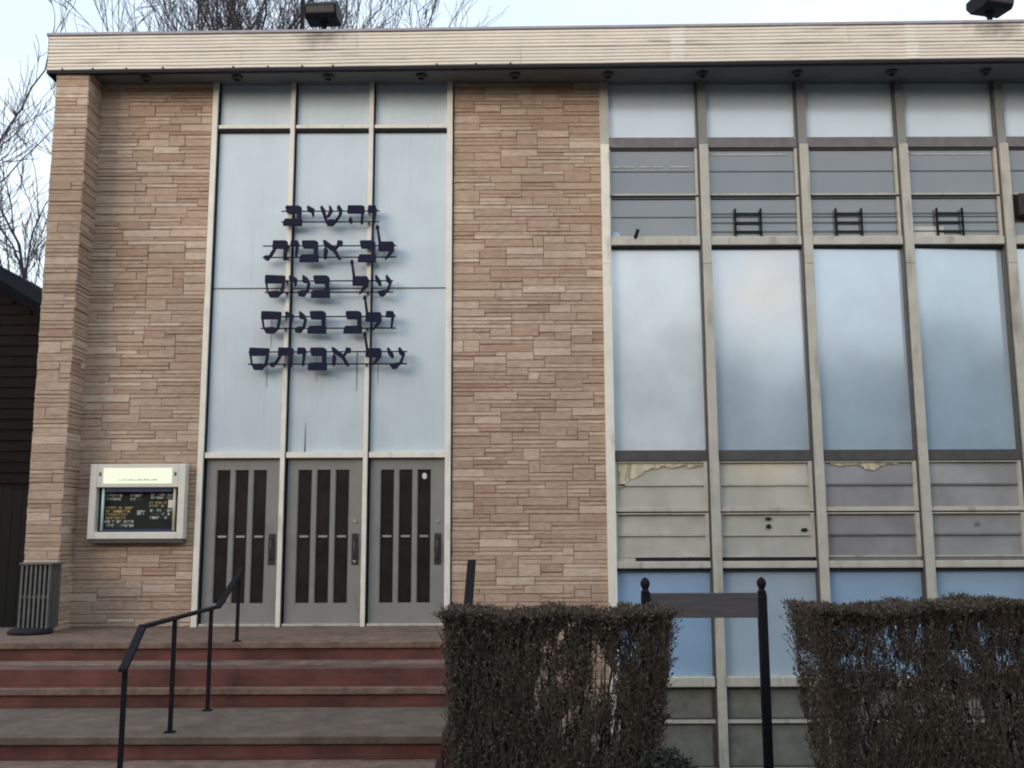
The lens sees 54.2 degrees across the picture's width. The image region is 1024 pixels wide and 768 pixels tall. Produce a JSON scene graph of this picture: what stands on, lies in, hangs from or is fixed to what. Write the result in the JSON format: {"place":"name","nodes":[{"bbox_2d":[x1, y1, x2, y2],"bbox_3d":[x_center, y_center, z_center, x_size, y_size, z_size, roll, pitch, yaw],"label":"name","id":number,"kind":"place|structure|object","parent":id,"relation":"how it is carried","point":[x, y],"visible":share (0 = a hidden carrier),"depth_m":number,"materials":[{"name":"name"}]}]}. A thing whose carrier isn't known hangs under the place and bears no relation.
{"place":"outdoors","nodes":[
{"label":"outdoors","id":0,"kind":"place"},
{"bbox_2d":[0,626,479,767],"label":"entrance steps","id":1,"kind":"structure","parent":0,"point":[331,697],"depth_m":9.70,"materials":[{"name":"red brick"}]},
{"bbox_2d":[6,562,64,635],"bbox_3d":[-5.496,2.452,11.462,0.490,0.798,0.490,0,-9,0],"label":"ribbed bin","id":2,"kind":"object","parent":1,"relation":"on","point":[38,607],"visible":1,"depth_m":11.42,"materials":[{"name":"grey metal"}]},
{"bbox_2d":[117,567,245,767],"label":"handrail","id":3,"kind":"object","parent":1,"relation":"on","point":[133,647],"visible":1,"depth_m":8.49,"materials":[{"name":"black metal"}]},
{"bbox_2d":[463,560,475,604],"bbox_3d":[-0.430,2.395,10.097,0.090,1.196,1.160,0,-9,0],"label":"handrail","id":4,"kind":"object","parent":1,"relation":"on","point":[470,582],"visible":0.39,"depth_m":10.24,"materials":[{"name":"black metal"}]},
{"bbox_2d":[0,0,1023,287],"label":"sky","id":5,"kind":"structure","parent":0,"point":[20,20],"materials":[{"name":"white"}]},
{"label":"ground","id":6,"kind":"structure","parent":0,"visible":0},
{"bbox_2d":[0,487,28,627],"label":"board fence","id":7,"kind":"object","parent":6,"relation":"on","point":[13,510],"visible":0.19,"depth_m":13.81,"materials":[{"name":"brown wood"}]},
{"bbox_2d":[0,266,41,489],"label":"neighbour house","id":8,"kind":"structure","parent":6,"relation":"on","point":[20,305],"depth_m":17.87,"materials":[{"name":"brown wood"}]},
{"bbox_2d":[0,0,75,288],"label":"bare tree","id":9,"kind":"object","parent":6,"relation":"on","point":[20,263],"visible":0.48,"depth_m":25.00,"materials":[{"name":"brown plant"}]},
{"bbox_2d":[54,0,388,31],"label":"bare tree","id":10,"kind":"object","parent":6,"relation":"on","point":[250,22],"visible":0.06,"depth_m":29.02,"materials":[{"name":"brown plant"}]},
{"bbox_2d":[2,0,509,154],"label":"bare tree","id":11,"kind":"object","parent":6,"relation":"on","point":[285,20],"visible":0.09,"depth_m":29.20,"materials":[{"name":"brown plant"}]},
{"bbox_2d":[376,3,479,27],"bbox_3d":[-5.281,-1.905,30.240,10.726,18.606,8.285,0,-9,0],"label":"bare tree","id":12,"kind":"object","parent":6,"relation":"on","point":[400,19],"visible":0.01,"depth_m":29.13,"materials":[{"name":"brown plant"}]},
{"bbox_2d":[24,19,1023,767],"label":"stone faced building","id":13,"kind":"structure","parent":6,"relation":"on","point":[728,307],"depth_m":12.70,"materials":[{"name":"brown stone"}]},
{"bbox_2d":[87,464,188,542],"bbox_3d":[-4.602,1.469,12.318,1.175,0.959,0.146,0,-9,0],"label":"notice board","id":14,"kind":"object","parent":13,"relation":"attached to","point":[138,503],"visible":1,"depth_m":12.31,"materials":[{"name":"paint"}]},
{"bbox_2d":[201,459,279,623],"bbox_3d":[-3.352,1.932,12.369,0.923,2.015,0.121,0,-9,0],"label":"door","id":15,"kind":"structure","parent":13,"relation":"in","point":[242,507],"depth_m":12.40,"materials":[{"name":"grey paint"}]},
{"bbox_2d":[300,0,342,28],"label":"floodlight","id":16,"kind":"object","parent":13,"relation":"on","point":[323,15],"visible":0.94,"depth_m":12.90,"materials":[{"name":"black paint"}]},
{"bbox_2d":[284,458,362,622],"bbox_3d":[-2.329,1.928,12.370,0.940,2.015,0.121,0,-9,0],"label":"door","id":17,"kind":"structure","parent":13,"relation":"in","point":[324,523],"depth_m":12.40,"materials":[{"name":"grey paint"}]},
{"bbox_2d":[248,332,406,370],"bbox_3d":[-2.320,-0.407,12.587,2.001,0.480,0.119,0,-9,0],"label":"hebrew lettering","id":18,"kind":"object","parent":13,"relation":"attached to","point":[376,353],"visible":1,"depth_m":12.53,"materials":[{"name":"black paint"}]},
{"bbox_2d":[260,295,395,333],"bbox_3d":[-2.324,-0.872,12.657,1.709,0.483,0.119,0,-9,0],"label":"hebrew lettering","id":19,"kind":"object","parent":13,"relation":"attached to","point":[376,317],"visible":1,"depth_m":12.60,"materials":[{"name":"black paint"}]},
{"bbox_2d":[265,260,392,297],"bbox_3d":[-2.328,-1.330,12.726,1.631,0.484,0.119,0,-9,0],"label":"hebrew lettering","id":20,"kind":"object","parent":13,"relation":"attached to","point":[363,281],"visible":1,"depth_m":12.67,"materials":[{"name":"black paint"}]},
{"bbox_2d":[263,225,396,261],"bbox_3d":[-2.333,-1.786,12.794,1.709,0.476,0.119,0,-9,0],"label":"hebrew lettering","id":21,"kind":"object","parent":13,"relation":"attached to","point":[386,246],"visible":1,"depth_m":12.73,"materials":[{"name":"black paint"}]},
{"bbox_2d":[281,205,379,225],"bbox_3d":[-2.335,-2.154,12.849,1.260,0.265,0.119,0,-9,0],"label":"hebrew lettering","id":22,"kind":"object","parent":13,"relation":"attached to","point":[298,211],"visible":1,"depth_m":12.81,"materials":[{"name":"black paint"}]},
{"bbox_2d":[368,458,444,622],"bbox_3d":[-1.303,1.925,12.371,0.930,2.015,0.121,0,-9,0],"label":"door","id":23,"kind":"structure","parent":13,"relation":"in","point":[406,582],"depth_m":12.40,"materials":[{"name":"grey paint"}]},
{"bbox_2d":[609,148,697,195],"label":"vent window","id":24,"kind":"structure","parent":13,"relation":"in","point":[633,172],"depth_m":13.07,"materials":[{"name":"glass"}]},
{"bbox_2d":[610,197,699,236],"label":"vent window","id":25,"kind":"structure","parent":13,"relation":"in","point":[671,216],"depth_m":12.98,"materials":[{"name":"glass"}]},
{"bbox_2d":[615,461,708,508],"bbox_3d":[1.858,1.259,12.467,1.151,0.584,0.070,0,-9,0],"label":"hopper window","id":26,"kind":"structure","parent":13,"relation":"in","point":[682,487],"depth_m":12.47,"materials":[{"name":"glass"}]},
{"bbox_2d":[616,513,709,557],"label":"hopper window","id":27,"kind":"structure","parent":13,"relation":"in","point":[638,535],"depth_m":12.39,"materials":[{"name":"glass"}]},
{"bbox_2d":[620,687,714,719],"bbox_3d":[1.867,3.853,12.088,1.151,0.382,0.050,0,-9,0],"label":"wall panel","id":28,"kind":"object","parent":13,"relation":"in","point":[686,702],"depth_m":12.08,"materials":[{"name":"grey metal"}]},
{"bbox_2d":[620,723,716,766],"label":"wall panel","id":29,"kind":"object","parent":13,"relation":"in","point":[697,741],"depth_m":12.01,"materials":[{"name":"grey metal"}]},
{"bbox_2d":[708,148,798,194],"bbox_3d":[3.142,-2.766,13.070,1.166,0.636,0.070,0,-9,0],"label":"vent window","id":30,"kind":"structure","parent":13,"relation":"in","point":[774,171],"depth_m":13.08,"materials":[{"name":"glass"}]},
{"bbox_2d":[710,197,800,236],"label":"vent window","id":31,"kind":"structure","parent":13,"relation":"in","point":[717,204],"depth_m":12.98,"materials":[{"name":"glass"}]},
{"bbox_2d":[719,461,813,507],"bbox_3d":[3.156,1.255,12.468,1.166,0.584,0.070,0,-9,0],"label":"hopper window","id":32,"kind":"structure","parent":13,"relation":"in","point":[743,484],"depth_m":12.48,"materials":[{"name":"glass"}]},
{"bbox_2d":[721,512,815,556],"bbox_3d":[3.158,1.866,12.376,1.166,0.543,0.070,0,-9,0],"label":"hopper window","id":33,"kind":"structure","parent":13,"relation":"in","point":[742,534],"depth_m":12.39,"materials":[{"name":"glass"}]},
{"bbox_2d":[727,687,820,718],"bbox_3d":[3.165,3.848,12.089,1.166,0.382,0.050,0,-9,0],"label":"wall panel","id":34,"kind":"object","parent":13,"relation":"in","point":[742,702],"depth_m":12.08,"materials":[{"name":"grey metal"}]},
{"bbox_2d":[728,723,824,766],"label":"wall panel","id":35,"kind":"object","parent":13,"relation":"in","point":[790,749],"depth_m":12.01,"materials":[{"name":"grey metal"}]},
{"bbox_2d":[808,148,898,194],"bbox_3d":[4.446,-2.770,13.071,1.164,0.636,0.070,0,-9,0],"label":"vent window","id":36,"kind":"structure","parent":13,"relation":"in","point":[833,171],"depth_m":13.08,"materials":[{"name":"glass"}]},
{"bbox_2d":[811,196,901,236],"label":"vent window","id":37,"kind":"structure","parent":13,"relation":"in","point":[889,223],"depth_m":12.99,"materials":[{"name":"glass"}]},
{"bbox_2d":[824,461,918,507],"bbox_3d":[4.459,1.251,12.469,1.164,0.584,0.070,0,-9,0],"label":"hopper window","id":38,"kind":"structure","parent":13,"relation":"in","point":[889,485],"depth_m":12.48,"materials":[{"name":"glass"}]},
{"bbox_2d":[826,512,921,556],"bbox_3d":[4.462,1.861,12.377,1.164,0.543,0.070,0,-9,0],"label":"hopper window","id":39,"kind":"structure","parent":13,"relation":"in","point":[889,534],"depth_m":12.39,"materials":[{"name":"glass"}]},
{"bbox_2d":[850,686,929,718],"bbox_3d":[4.468,3.844,12.090,1.164,0.382,0.050,0,-9,0],"label":"wall panel","id":40,"kind":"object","parent":13,"relation":"in","point":[883,693],"depth_m":12.08,"materials":[{"name":"grey metal"}]},
{"bbox_2d":[856,723,930,766],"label":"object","id":41,"kind":"structure","parent":13,"relation":"in","point":[887,723],"depth_m":12.03,"materials":[{"name":"grey metal"}]},
{"bbox_2d":[908,147,999,194],"bbox_3d":[5.751,-2.775,13.072,1.170,0.636,0.070,0,-9,0],"label":"vent window","id":42,"kind":"structure","parent":13,"relation":"in","point":[933,171],"depth_m":13.08,"materials":[{"name":"glass"}]},
{"bbox_2d":[911,196,1002,235],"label":"vent window","id":43,"kind":"structure","parent":13,"relation":"in","point":[923,208],"depth_m":12.99,"materials":[{"name":"glass"}]},
{"bbox_2d":[929,460,1023,507],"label":"hopper window","id":44,"kind":"structure","parent":13,"relation":"in","point":[953,483],"depth_m":12.48,"materials":[{"name":"glass"}]},
{"bbox_2d":[932,512,1023,555],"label":"hopper window","id":45,"kind":"structure","parent":13,"relation":"in","point":[998,533],"depth_m":12.39,"materials":[{"name":"glass"}]},
{"bbox_2d":[944,686,1023,718],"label":"wall panel","id":46,"kind":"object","parent":13,"relation":"in","point":[974,701],"depth_m":12.08,"materials":[{"name":"grey glass"}]},
{"bbox_2d":[946,722,1023,764],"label":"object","id":47,"kind":"structure","parent":13,"relation":"in","point":[1014,742],"depth_m":12.02,"materials":[{"name":"grey glass"}]},
{"bbox_2d":[966,0,1013,19],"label":"floodlight","id":48,"kind":"object","parent":13,"relation":"on","point":[989,9],"visible":0.94,"depth_m":12.86,"materials":[{"name":"black paint"}]},
{"bbox_2d":[1008,148,1023,193],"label":"vent window","id":49,"kind":"structure","parent":13,"relation":"in","point":[1016,155],"depth_m":13.09,"materials":[{"name":"glass"}]},
{"bbox_2d":[1012,196,1023,235],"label":"vent window","id":50,"kind":"structure","parent":13,"relation":"in","point":[1019,222],"depth_m":12.97,"materials":[{"name":"glass"}]},
{"bbox_2d":[1014,193,1023,217],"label":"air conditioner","id":51,"kind":"object","parent":13,"relation":"attached to","point":[1019,204],"visible":1,"depth_m":12.85,"materials":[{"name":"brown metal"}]},
{"bbox_2d":[429,600,684,767],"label":"hedge","id":52,"kind":"object","parent":6,"relation":"on","point":[478,633],"visible":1,"depth_m":7.28,"materials":[{"name":"brown plant"}]},
{"bbox_2d":[632,745,697,767],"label":"evergreen shrub","id":53,"kind":"object","parent":6,"relation":"on","point":[653,758],"visible":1,"depth_m":6.67,"materials":[{"name":"green plant"}]},
{"bbox_2d":[640,577,773,767],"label":"sign frame","id":54,"kind":"object","parent":6,"relation":"on","point":[725,605],"visible":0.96,"depth_m":9.66,"materials":[{"name":"black paint"}]},
{"bbox_2d":[780,591,1023,767],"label":"hedge","id":55,"kind":"object","parent":6,"relation":"on","point":[1002,617],"visible":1,"depth_m":7.31,"materials":[{"name":"brown plant"}]}
]}

